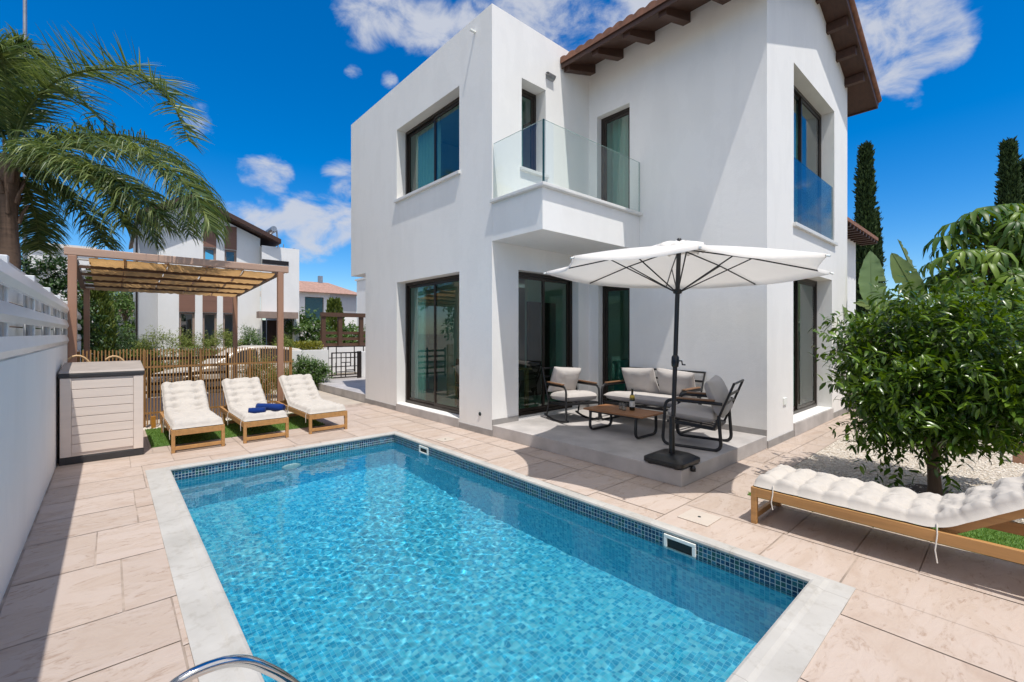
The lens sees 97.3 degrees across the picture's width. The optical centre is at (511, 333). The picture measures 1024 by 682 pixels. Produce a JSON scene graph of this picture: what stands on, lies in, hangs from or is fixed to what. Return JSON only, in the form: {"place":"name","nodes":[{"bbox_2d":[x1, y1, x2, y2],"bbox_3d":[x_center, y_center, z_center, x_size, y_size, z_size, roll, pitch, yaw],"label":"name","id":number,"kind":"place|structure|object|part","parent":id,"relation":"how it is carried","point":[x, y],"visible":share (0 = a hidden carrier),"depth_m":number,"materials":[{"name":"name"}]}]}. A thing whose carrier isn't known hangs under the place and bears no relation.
{"place":"outdoors","nodes":[
{"label":"outdoors","id":0,"kind":"place"},
{"bbox_2d":[28,243,97,353],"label":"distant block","id":1,"kind":"structure","parent":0,"point":[62,254],"depth_m":26.08,"materials":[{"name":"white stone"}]},
{"bbox_2d":[113,310,132,346],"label":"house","id":2,"kind":"structure","parent":0,"point":[123,321],"depth_m":31.74,"materials":[{"name":"stone"}]},
{"bbox_2d":[129,195,298,370],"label":"neighbour house","id":3,"kind":"structure","parent":0,"point":[249,243],"depth_m":20.23,"materials":[{"name":"white paint"}]},
{"bbox_2d":[178,312,194,349],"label":"window frame","id":4,"kind":"structure","parent":3,"relation":"in","point":[193,314],"depth_m":19.35,"materials":[{"name":"grey metal"}]},
{"bbox_2d":[203,247,215,267],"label":"window frame","id":5,"kind":"structure","parent":3,"relation":"in","point":[204,248],"depth_m":19.84,"materials":[{"name":"grey metal"}]},
{"bbox_2d":[203,313,216,348],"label":"window frame","id":6,"kind":"structure","parent":3,"relation":"in","point":[215,314],"depth_m":19.88,"materials":[{"name":"grey metal"}]},
{"bbox_2d":[222,313,232,348],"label":"window frame","id":7,"kind":"structure","parent":3,"relation":"in","point":[224,314],"depth_m":20.14,"materials":[{"name":"grey metal"}]},
{"bbox_2d":[225,250,235,269],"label":"window frame","id":8,"kind":"structure","parent":3,"relation":"in","point":[233,251],"depth_m":20.37,"materials":[{"name":"grey metal"}]},
{"bbox_2d":[267,320,276,345],"bbox_3d":[-11.925,0.600,22.362,0.431,2.500,0.050,0,0,-42],"label":"front door","id":9,"kind":"structure","parent":3,"relation":"in","point":[271,324],"depth_m":22.34,"materials":[{"name":"brown wood"}]},
{"bbox_2d":[262,259,288,265],"bbox_3d":[-11.100,-3.330,21.160,1.138,0.200,0.038,0,0,-42],"label":"slot window","id":10,"kind":"structure","parent":3,"relation":"in","point":[264,261],"depth_m":21.14,"materials":[{"name":"black glass"}]},
{"bbox_2d":[266,226,294,248],"bbox_3d":[-12.454,-4.734,23.062,2.547,1.344,1.200,0,0,-42],"label":"solar heater","id":11,"kind":"object","parent":3,"relation":"on","point":[272,230],"visible":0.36,"depth_m":22.77,"materials":[{"name":"grey metal"}]},
{"bbox_2d":[145,413,324,447],"bbox_3d":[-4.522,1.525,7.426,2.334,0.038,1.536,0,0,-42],"label":"grass","id":12,"kind":"structure","parent":0,"point":[193,436],"depth_m":7.01,"materials":[{"name":"green plant"}]},
{"bbox_2d":[146,374,356,397],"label":"street","id":13,"kind":"structure","parent":0,"point":[328,378],"depth_m":18.91,"materials":[{"name":"grey asphalt"}]},
{"bbox_2d":[146,345,300,396],"bbox_3d":[-7.990,1.115,13.421,4.454,1.480,1.888,0,0,-42],"label":"parked car","id":14,"kind":"object","parent":13,"relation":"on","point":[256,346],"visible":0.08,"depth_m":12.61,"materials":[{"name":"beige paint"}]},
{"bbox_3d":[-7.702,0.650,12.748,0.980,0.400,0.128,0,0,-42],"label":"side window","id":15,"kind":"part","parent":14,"relation":"part of","materials":[{"name":"black glass"}]},
{"bbox_3d":[-6.837,0.648,13.521,1.300,0.405,0.130,0,0,-42],"label":"side window","id":16,"kind":"part","parent":14,"relation":"part of","materials":[{"name":"black glass"}]},
{"bbox_2d":[146,389,362,427],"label":"carport floor","id":17,"kind":"structure","parent":0,"point":[335,398],"depth_m":10.39,"materials":[{"name":"concrete"}]},
{"bbox_2d":[102,352,227,397],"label":"driveway gate","id":18,"kind":"structure","parent":17,"relation":"on","point":[103,358],"depth_m":11.15,"materials":[{"name":"brown wood"}]},
{"bbox_2d":[64,246,288,400],"bbox_3d":[-6.891,0.140,9.277,3.090,2.860,4.330,0,0,-42],"label":"pergola","id":19,"kind":"object","parent":17,"relation":"on","point":[109,273],"visible":0.97,"depth_m":8.52,"materials":[{"name":"wood"}]},
{"bbox_2d":[77,347,292,427],"bbox_3d":[-5.490,0.909,7.880,3.100,1.322,0.070,0,0,-42],"label":"picket fence","id":20,"kind":"object","parent":17,"relation":"on","point":[248,363],"visible":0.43,"depth_m":7.93,"materials":[{"name":"brown wood"}]},
{"bbox_2d":[143,412,291,429],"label":"pebbles","id":21,"kind":"object","parent":17,"relation":"on","point":[144,428],"visible":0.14,"depth_m":7.42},
{"bbox_2d":[151,416,155,428],"bbox_3d":[-5.849,1.450,7.352,0.060,0.200,0.040,0,0,-42],"label":"marker post","id":22,"kind":"object","parent":21,"relation":"on","point":[153,421],"visible":0.97,"depth_m":7.34,"materials":[{"name":"wood"}]},
{"bbox_2d":[237,350,285,393],"bbox_3d":[-6.077,1.015,10.915,1.189,1.273,1.190,0,0,-42],"label":"rounded shrub","id":23,"kind":"object","parent":17,"relation":"on","point":[263,372],"visible":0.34,"depth_m":10.84,"materials":[{"name":"green plant"}]},
{"bbox_2d":[285,350,335,388],"bbox_3d":[-5.693,1.115,12.601,1.239,1.309,1.539,0,0,27],"label":"rounded shrub","id":24,"kind":"object","parent":17,"relation":"on","point":[319,372],"visible":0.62,"depth_m":12.52,"materials":[{"name":"green plant"}]},
{"bbox_2d":[299,276,356,337],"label":"house","id":25,"kind":"structure","parent":0,"point":[313,296],"depth_m":45.34,"materials":[{"name":"white paint"}]},
{"bbox_2d":[305,297,322,320],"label":"window","id":26,"kind":"structure","parent":25,"relation":"in","point":[313,304],"depth_m":44.46,"materials":[{"name":"blue glass"}]},
{"bbox_2d":[355,277,364,340],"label":"white house","id":27,"kind":"structure","parent":0,"point":[360,295],"depth_m":39.23,"materials":[{"name":"paint"}]},
{"bbox_2d":[456,359,458,407],"bbox_3d":[-0.734,0.922,8.123,0.400,0.920,0.400,0,0,-42],"label":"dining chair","id":28,"kind":"object","parent":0,"point":[457,371],"visible":0.3,"depth_m":8.12,"materials":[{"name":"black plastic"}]},
{"bbox_2d":[0,0,1023,319],"label":"sky","id":29,"kind":"structure","parent":0,"point":[284,84],"materials":[{"name":"blue"}]},
{"bbox_2d":[330,341,913,402],"bbox_3d":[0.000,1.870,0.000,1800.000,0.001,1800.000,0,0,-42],"label":"ground","id":30,"kind":"structure","parent":0,"point":[356,372],"depth_m":21.02,"materials":[{"name":"grey"}]},
{"bbox_2d":[22,0,27,272],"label":"light pole","id":31,"kind":"object","parent":30,"relation":"on","point":[25,22],"visible":0.11,"depth_m":16.96,"materials":[{"name":"grey metal"}]},
{"bbox_2d":[0,341,80,603],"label":"boundary wall","id":32,"kind":"structure","parent":30,"relation":"on","point":[29,420],"depth_m":3.36,"materials":[{"name":"white paint"}]},
{"bbox_2d":[0,254,81,358],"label":"slat fence","id":33,"kind":"object","parent":32,"relation":"on","point":[29,294],"visible":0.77,"depth_m":3.74,"materials":[{"name":"grey metal"}]},
{"bbox_2d":[20,246,97,321],"bbox_3d":[-15.913,-0.581,14.949,3.223,4.868,2.998,0,0,-12],"label":"dark tree","id":34,"kind":"object","parent":30,"relation":"on","point":[56,282],"visible":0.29,"depth_m":14.83,"materials":[{"name":"green plant"}]},
{"bbox_2d":[20,289,115,361],"bbox_3d":[-14.407,0.172,14.428,2.622,3.366,2.392,0,0,-42],"label":"dark tree","id":35,"kind":"object","parent":30,"relation":"on","point":[80,303],"visible":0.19,"depth_m":14.98,"materials":[{"name":"green plant"}]},
{"bbox_2d":[78,264,119,361],"bbox_3d":[-14.771,-0.336,15.993,1.395,4.372,1.397,0,0,-42],"label":"conifer","id":36,"kind":"object","parent":30,"relation":"on","point":[103,297],"visible":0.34,"depth_m":15.91,"materials":[{"name":"green plant"}]},
{"bbox_2d":[97,291,132,332],"bbox_3d":[-25.917,-1.425,30.123,4.414,6.555,5.220,0,0,6],"label":"feathery palm","id":37,"kind":"object","parent":30,"relation":"on","point":[130,294],"visible":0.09,"depth_m":29.33,"materials":[{"name":"green plant"}]},
{"bbox_2d":[0,22,231,327],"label":"palm tree","id":38,"kind":"object","parent":30,"relation":"on","point":[38,157],"visible":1,"depth_m":8.41,"materials":[{"name":"green plant"}]},
{"bbox_2d":[97,291,134,356],"bbox_3d":[-18.096,-0.127,21.035,3.496,3.962,3.122,0,0,-42],"label":"garden tree","id":39,"kind":"object","parent":30,"relation":"on","point":[124,307],"visible":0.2,"depth_m":20.75,"materials":[{"name":"green plant"}]},
{"bbox_2d":[95,323,150,361],"bbox_3d":[-14.348,0.883,16.517,1.994,2.700,1.908,0,0,-21],"label":"street shrub","id":40,"kind":"object","parent":30,"relation":"on","point":[123,344],"visible":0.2,"depth_m":16.41,"materials":[{"name":"green plant"}]},
{"bbox_2d":[117,336,164,382],"bbox_3d":[-13.600,1.048,16.509,1.623,2.014,1.903,0,0,-42],"label":"street shrub","id":41,"kind":"object","parent":30,"relation":"on","point":[141,354],"visible":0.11,"depth_m":16.23,"materials":[{"name":"green plant"}]},
{"bbox_2d":[117,325,208,372],"bbox_3d":[-12.588,0.868,16.484,3.035,2.366,1.959,0,0,-42],"label":"street shrub","id":42,"kind":"object","parent":30,"relation":"on","point":[184,344],"visible":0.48,"depth_m":16.41,"materials":[{"name":"green plant"}]},
{"bbox_2d":[188,322,243,379],"bbox_3d":[-11.143,0.814,17.228,2.039,2.504,2.264,0,0,21],"label":"street shrub","id":43,"kind":"object","parent":30,"relation":"on","point":[227,343],"visible":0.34,"depth_m":16.92,"materials":[{"name":"green plant"}]},
{"bbox_2d":[238,323,265,345],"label":"street shrub","id":44,"kind":"object","parent":30,"relation":"on","point":[248,335],"visible":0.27,"depth_m":18.08,"materials":[{"name":"green plant"}]},
{"bbox_2d":[271,333,299,347],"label":"street shrub","id":45,"kind":"object","parent":30,"relation":"on","point":[288,342],"visible":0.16,"depth_m":18.49,"materials":[{"name":"green plant"}]},
{"bbox_2d":[271,305,332,347],"bbox_3d":[-10.102,0.285,22.482,2.759,3.368,2.717,0,0,5],"label":"leafy tree","id":46,"kind":"object","parent":30,"relation":"on","point":[305,322],"visible":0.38,"depth_m":22.12,"materials":[{"name":"green plant"}]},
{"bbox_2d":[293,340,323,349],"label":"golden hedge","id":47,"kind":"object","parent":30,"relation":"on","point":[308,345],"visible":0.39,"depth_m":19.87,"materials":[{"name":"green plant"}]},
{"bbox_2d":[292,350,327,379],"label":"garden wall","id":48,"kind":"structure","parent":30,"relation":"on","point":[320,354],"depth_m":13.18,"materials":[{"name":"white paint"}]},
{"bbox_2d":[298,312,364,373],"bbox_3d":[-8.284,0.440,21.122,4.303,2.820,0.350,0,0,-42],"label":"timber carport","id":49,"kind":"object","parent":30,"relation":"on","point":[339,338],"visible":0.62,"depth_m":21.23,"materials":[{"name":"brown wood"}]},
{"bbox_2d":[325,297,344,342],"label":"clipped cypress","id":50,"kind":"object","parent":30,"relation":"on","point":[334,305],"visible":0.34,"depth_m":32.61,"materials":[{"name":"green plant"}]},
{"bbox_2d":[327,320,364,342],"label":"round tree","id":51,"kind":"object","parent":30,"relation":"on","point":[350,328],"visible":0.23,"depth_m":29.23,"materials":[{"name":"green plant"}]},
{"bbox_2d":[361,351,364,377],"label":"white side wall","id":52,"kind":"structure","parent":30,"relation":"on","point":[362,364],"depth_m":14.13,"materials":[{"name":"white paint"}]},
{"bbox_2d":[0,403,1023,681],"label":"deck base","id":53,"kind":"object","parent":30,"relation":"on","point":[364,405],"visible":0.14,"depth_m":3.27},
{"bbox_2d":[0,403,1023,681],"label":"deck","id":54,"kind":"structure","parent":53,"relation":"on","point":[928,611],"depth_m":2.97,"materials":[{"name":"tile"}]},
{"bbox_2d":[67,355,89,361],"bbox_3d":[-5.829,0.918,6.097,0.268,1.263,0.028,0,0,-42],"label":"cane hoop","id":55,"kind":"object","parent":54,"relation":"on","point":[81,356],"visible":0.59,"depth_m":6.08,"materials":[{"name":"beige wicker"}]},
{"bbox_2d":[58,360,144,465],"bbox_3d":[-5.273,0.965,5.819,0.788,1.169,0.855,0,0,-42],"label":"storage box","id":56,"kind":"object","parent":54,"relation":"on","point":[101,410],"visible":1,"depth_m":5.51,"materials":[{"name":"plastic"}]},
{"bbox_2d":[105,355,124,360],"bbox_3d":[-5.553,0.928,6.343,0.268,1.243,0.028,0,0,-42],"label":"cane hoop","id":57,"kind":"object","parent":54,"relation":"on","point":[120,358],"visible":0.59,"depth_m":6.32,"materials":[{"name":"beige wicker"}]},
{"bbox_2d":[160,380,224,453],"bbox_3d":[-4.792,1.156,6.699,0.613,0.789,1.882,0,0,-42],"label":"sun lounger","id":58,"kind":"object","parent":54,"relation":"on","point":[187,410],"visible":1,"depth_m":6.63,"materials":[{"name":"white fabric"}]},
{"bbox_2d":[170,654,299,681],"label":"pool ladder","id":59,"kind":"object","parent":54,"relation":"attached to","point":[269,669],"visible":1,"depth_m":1.59,"materials":[{"name":"silver metal"}]},
{"bbox_2d":[220,377,288,443],"bbox_3d":[-4.174,1.156,7.224,0.613,0.789,1.882,0,0,-42],"label":"sun lounger","id":60,"kind":"object","parent":54,"relation":"on","point":[243,395],"visible":0.86,"depth_m":7.22,"materials":[{"name":"white fabric"}]},
{"bbox_2d":[248,407,265,412],"bbox_3d":[-3.757,1.138,6.643,0.221,0.090,0.096,0,0,-20],"label":"towel","id":61,"kind":"object","parent":60,"relation":"on","point":[257,410],"visible":0.95,"depth_m":6.61,"materials":[{"name":"blue fabric"}]},
{"bbox_2d":[255,403,285,410],"bbox_3d":[-3.639,1.109,6.795,0.402,0.114,0.109,0,0,-2],"label":"towel","id":62,"kind":"object","parent":60,"relation":"on","point":[276,407],"visible":0.84,"depth_m":6.75,"materials":[{"name":"blue fabric"}]},
{"bbox_2d":[276,374,346,433],"bbox_3d":[-3.514,1.156,7.813,0.613,0.789,1.882,0,0,-42],"label":"sun lounger","id":63,"kind":"object","parent":54,"relation":"on","point":[303,398],"visible":1,"depth_m":7.70,"materials":[{"name":"white fabric"}]},
{"bbox_2d":[436,437,455,441],"bbox_3d":[-0.974,1.544,6.576,0.220,0.009,0.220,0,0,-42],"label":"skimmer cover","id":64,"kind":"object","parent":54,"relation":"on","point":[444,439],"visible":1,"depth_m":6.55,"materials":[{"name":"white plastic"}]},
{"bbox_2d":[145,431,855,681],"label":"swimming pool","id":65,"kind":"structure","parent":54,"relation":"in","point":[786,647],"depth_m":3.01,"materials":[{"name":"tile"}]},
{"bbox_2d":[175,442,796,681],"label":"pool water","id":66,"kind":"structure","parent":65,"relation":"in","point":[391,562],"depth_m":3.02,"materials":[{"name":"blue liquid"}]},
{"bbox_2d":[317,0,881,486],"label":"villa","id":67,"kind":"object","parent":54,"relation":"on","point":[505,212],"visible":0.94,"depth_m":7.28,"materials":[{"name":"paint"}]},
{"bbox_2d":[327,346,364,378],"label":"entrance gate","id":68,"kind":"structure","parent":67,"relation":"on","point":[358,365],"depth_m":13.88,"materials":[{"name":"brown metal"}]},
{"bbox_2d":[414,286,425,399],"bbox_3d":[-1.849,0.125,9.132,0.070,2.450,0.390,0,0,-42],"label":"curtain","id":69,"kind":"object","parent":67,"relation":"hanging from","point":[420,335],"visible":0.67,"depth_m":9.12,"materials":[{"name":"fabric"}]},
{"bbox_2d":[416,117,440,189],"bbox_3d":[-1.683,-3.400,8.945,0.070,1.500,0.890,0,0,-42],"label":"curtain","id":70,"kind":"object","parent":67,"relation":"hanging from","point":[424,156],"visible":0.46,"depth_m":8.92,"materials":[{"name":"fabric"}]},
{"bbox_2d":[405,97,458,194],"bbox_3d":[-1.421,-3.375,8.375,0.070,1.400,2.160,0,0,-42],"label":"window frame","id":71,"kind":"structure","parent":67,"relation":"in","point":[433,118],"depth_m":8.68,"materials":[{"name":"brown metal"}]},
{"bbox_2d":[405,275,458,413],"bbox_3d":[-1.421,0.192,8.375,0.070,2.413,2.160,0,0,-42],"label":"window frame","id":72,"kind":"structure","parent":67,"relation":"in","point":[454,278],"depth_m":8.74,"materials":[{"name":"brown metal"}]},
{"bbox_2d":[452,366,531,407],"bbox_3d":[-0.402,1.007,8.486,0.800,0.750,1.400,0,0,-42],"label":"dining table","id":73,"kind":"object","parent":67,"relation":"on","point":[526,387],"visible":0.38,"depth_m":8.24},
{"bbox_2d":[522,97,522,165],"bbox_3d":[0.037,-3.350,7.619,0.400,1.600,0.069,0,0,-42],"label":"curtain","id":74,"kind":"object","parent":67,"relation":"hanging from","point":[522,131],"visible":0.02,"depth_m":7.75,"materials":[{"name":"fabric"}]},
{"bbox_2d":[522,89,535,170],"bbox_3d":[0.190,-3.365,7.560,0.540,1.420,0.070,0,0,-42],"label":"window frame","id":75,"kind":"structure","parent":67,"relation":"in","point":[532,98],"depth_m":7.67,"materials":[{"name":"brown metal"}]},
{"bbox_2d":[527,302,555,395],"bbox_3d":[0.672,0.340,10.212,0.900,2.080,0.045,0,0,-42],"label":"inner door","id":76,"kind":"structure","parent":67,"relation":"in","point":[533,308],"depth_m":10.11,"materials":[{"name":"black glass"}]},
{"bbox_2d":[518,272,571,415],"bbox_3d":[0.534,0.171,7.760,1.460,2.352,0.070,0,0,-42],"label":"window frame","id":77,"kind":"structure","parent":67,"relation":"in","point":[521,275],"depth_m":7.76,"materials":[{"name":"brown metal"}]},
{"bbox_2d":[542,366,601,422],"bbox_3d":[0.939,0.957,7.234,0.652,0.856,0.838,0,0,-25],"label":"armchair","id":78,"kind":"object","parent":67,"relation":"on","point":[562,383],"visible":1,"depth_m":7.22,"materials":[{"name":"white fabric"}]},
{"bbox_2d":[601,107,629,208],"bbox_3d":[1.888,-2.989,8.030,0.070,1.872,0.680,0,0,-42],"label":"window frame","id":79,"kind":"structure","parent":67,"relation":"in","point":[625,112],"depth_m":8.20,"materials":[{"name":"brown metal"}]},
{"bbox_2d":[603,286,629,406],"bbox_3d":[1.898,0.251,8.019,0.070,2.232,0.650,0,0,-42],"label":"window frame","id":80,"kind":"structure","parent":67,"relation":"in","point":[606,289],"depth_m":8.19,"materials":[{"name":"brown metal"}]},
{"bbox_2d":[607,115,628,207],"bbox_3d":[1.948,-2.925,8.271,0.070,2.150,0.650,0,0,-42],"label":"curtain","id":81,"kind":"object","parent":67,"relation":"hanging from","point":[618,166],"visible":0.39,"depth_m":8.24,"materials":[{"name":"fabric"}]},
{"bbox_2d":[612,359,628,390],"bbox_3d":[2.690,0.907,9.001,1.200,0.750,0.850,0,0,-42],"label":"sofa","id":82,"kind":"object","parent":67,"relation":"on","point":[617,366],"visible":0.1,"depth_m":8.82,"materials":[{"name":"fabric"}]},
{"bbox_2d":[583,404,662,438],"bbox_3d":[1.540,1.222,6.279,0.536,0.314,0.960,0,0,-42],"label":"coffee table","id":83,"kind":"object","parent":67,"relation":"on","point":[636,414],"visible":0.97,"depth_m":6.15,"materials":[{"name":"brown wood"}]},
{"bbox_2d":[629,389,634,410],"bbox_3d":[1.666,0.915,6.244,0.075,0.298,0.075,0,0,-42],"label":"wine bottle","id":84,"kind":"object","parent":83,"relation":"on","point":[632,402],"visible":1,"depth_m":6.22,"materials":[{"name":"green glass"}]},
{"bbox_2d":[600,367,705,432],"bbox_3d":[2.132,0.956,6.888,0.836,0.859,1.352,0,0,-42],"label":"loveseat","id":85,"kind":"object","parent":67,"relation":"on","point":[648,392],"visible":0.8,"depth_m":6.85,"materials":[{"name":"white fabric"}]},
{"bbox_2d":[544,238,833,471],"bbox_3d":[1.771,0.198,4.804,2.686,2.434,2.687,0,0,-9],"label":"parasol","id":86,"kind":"object","parent":67,"relation":"on","point":[680,265],"visible":1,"depth_m":4.81,"materials":[{"name":"white fabric"}]},
{"bbox_2d":[661,375,743,451],"bbox_3d":[2.378,0.957,5.613,0.836,0.856,0.652,0,0,36],"label":"armchair","id":87,"kind":"object","parent":67,"relation":"on","point":[720,400],"visible":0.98,"depth_m":5.43,"materials":[{"name":"grey fabric"}]},
{"bbox_2d":[793,283,793,405],"bbox_3d":[4.945,0.175,8.164,1.350,2.350,0.070,0,0,-42],"label":"curtain","id":88,"kind":"object","parent":67,"relation":"hanging from","point":[793,344],"visible":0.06,"depth_m":8.41,"materials":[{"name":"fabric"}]},
{"bbox_2d":[794,111,802,221],"bbox_3d":[5.051,-2.950,8.233,1.400,2.400,0.070,0,0,-42],"label":"curtain","id":89,"kind":"object","parent":67,"relation":"hanging from","point":[795,167],"visible":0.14,"depth_m":8.47,"materials":[{"name":"fabric"}]},
{"bbox_2d":[793,279,816,413],"bbox_3d":[4.850,0.191,7.685,2.120,2.312,0.070,0,0,-42],"label":"window frame","id":90,"kind":"structure","parent":67,"relation":"in","point":[797,408],"depth_m":8.02,"materials":[{"name":"brown metal"}]},
{"bbox_2d":[794,86,820,233],"bbox_3d":[4.937,-2.879,7.722,2.260,2.412,0.070,0,0,-42],"label":"window frame","id":91,"kind":"structure","parent":67,"relation":"in","point":[801,100],"depth_m":8.04,"materials":[{"name":"brown metal"}]},
{"bbox_2d":[677,509,721,526],"bbox_3d":[1.575,1.544,3.789,0.260,0.009,0.260,0,0,-42],"label":"skimmer cover","id":92,"kind":"object","parent":54,"relation":"on","point":[700,517],"visible":1,"depth_m":3.77,"materials":[{"name":"white plastic"}]},
{"bbox_2d":[751,464,1023,564],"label":"sun lounger","id":93,"kind":"object","parent":54,"relation":"on","point":[998,505],"visible":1,"depth_m":3.06,"materials":[{"name":"white fabric"}]},
{"bbox_2d":[851,140,884,317],"bbox_3d":[18.807,-4.155,24.023,1.473,12.225,1.491,0,0,17],"label":"cypress tree","id":94,"kind":"object","parent":30,"relation":"on","point":[866,203],"visible":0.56,"depth_m":23.76,"materials":[{"name":"green plant"}]},
{"bbox_2d":[873,211,887,345],"bbox_3d":[19.620,-2.429,24.498,1.415,8.760,1.407,0,0,-42],"label":"cypress tree","id":95,"kind":"object","parent":30,"relation":"on","point":[879,229],"visible":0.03,"depth_m":24.20,"materials":[{"name":"green plant"}]},
{"bbox_2d":[993,136,1023,348],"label":"cypress tree","id":96,"kind":"object","parent":30,"relation":"on","point":[1009,188],"visible":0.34,"depth_m":21.80,"materials":[{"name":"green plant"}]},
{"bbox_2d":[1019,158,1023,203],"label":"cypress tree","id":97,"kind":"object","parent":30,"relation":"on","point":[1022,171],"visible":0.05,"depth_m":22.48,"materials":[{"name":"green plant"}]},
{"bbox_2d":[847,217,877,325],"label":"neighbour house","id":98,"kind":"structure","parent":0,"point":[858,234],"depth_m":14.55,"materials":[{"name":"white paint"}]},
{"bbox_2d":[747,492,1023,564],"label":"grass base","id":99,"kind":"object","parent":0,"point":[990,536],"visible":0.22,"depth_m":3.42,"materials":[{"name":"green plant"}]},
{"bbox_2d":[749,492,1023,549],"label":"grass","id":100,"kind":"structure","parent":0,"point":[992,534],"depth_m":3.38,"materials":[{"name":"green plant"}]},
{"bbox_2d":[793,424,1023,523],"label":"gravel bed","id":101,"kind":"object","parent":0,"point":[840,455],"depth_m":5.22,"materials":[{"name":"white gravel"}]},
{"bbox_2d":[811,251,973,341],"bbox_3d":[7.277,0.127,8.671,2.781,3.450,1.252,0,0,-4],"label":"paddle plant","id":102,"kind":"object","parent":101,"relation":"on","point":[871,269],"visible":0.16,"depth_m":8.65,"materials":[{"name":"green plant"}]},
{"bbox_2d":[850,239,966,332],"bbox_3d":[8.109,-0.058,9.293,2.572,3.820,1.611,0,0,-29],"label":"paddle plant","id":103,"kind":"object","parent":101,"relation":"on","point":[899,265],"visible":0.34,"depth_m":9.07,"materials":[{"name":"green plant"}]},
{"bbox_2d":[903,484,957,495],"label":"soil","id":104,"kind":"structure","parent":101,"relation":"on","point":[917,489],"depth_m":4.50,"materials":[{"name":"soil"}]},
{"bbox_2d":[807,264,1023,495],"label":"citrus tree","id":105,"kind":"object","parent":104,"relation":"on","point":[917,397],"visible":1,"depth_m":3.94,"materials":[{"name":"green plant"}]},
{"bbox_2d":[917,203,1023,345],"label":"umbrella tree","id":106,"kind":"object","parent":101,"relation":"on","point":[999,235],"visible":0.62,"depth_m":7.96,"materials":[{"name":"green plant"}]},
{"bbox_2d":[1012,443,1023,463],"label":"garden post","id":107,"kind":"object","parent":101,"relation":"on","point":[1015,459],"visible":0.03,"depth_m":5.38,"materials":[{"name":"brown wood"}]}
]}

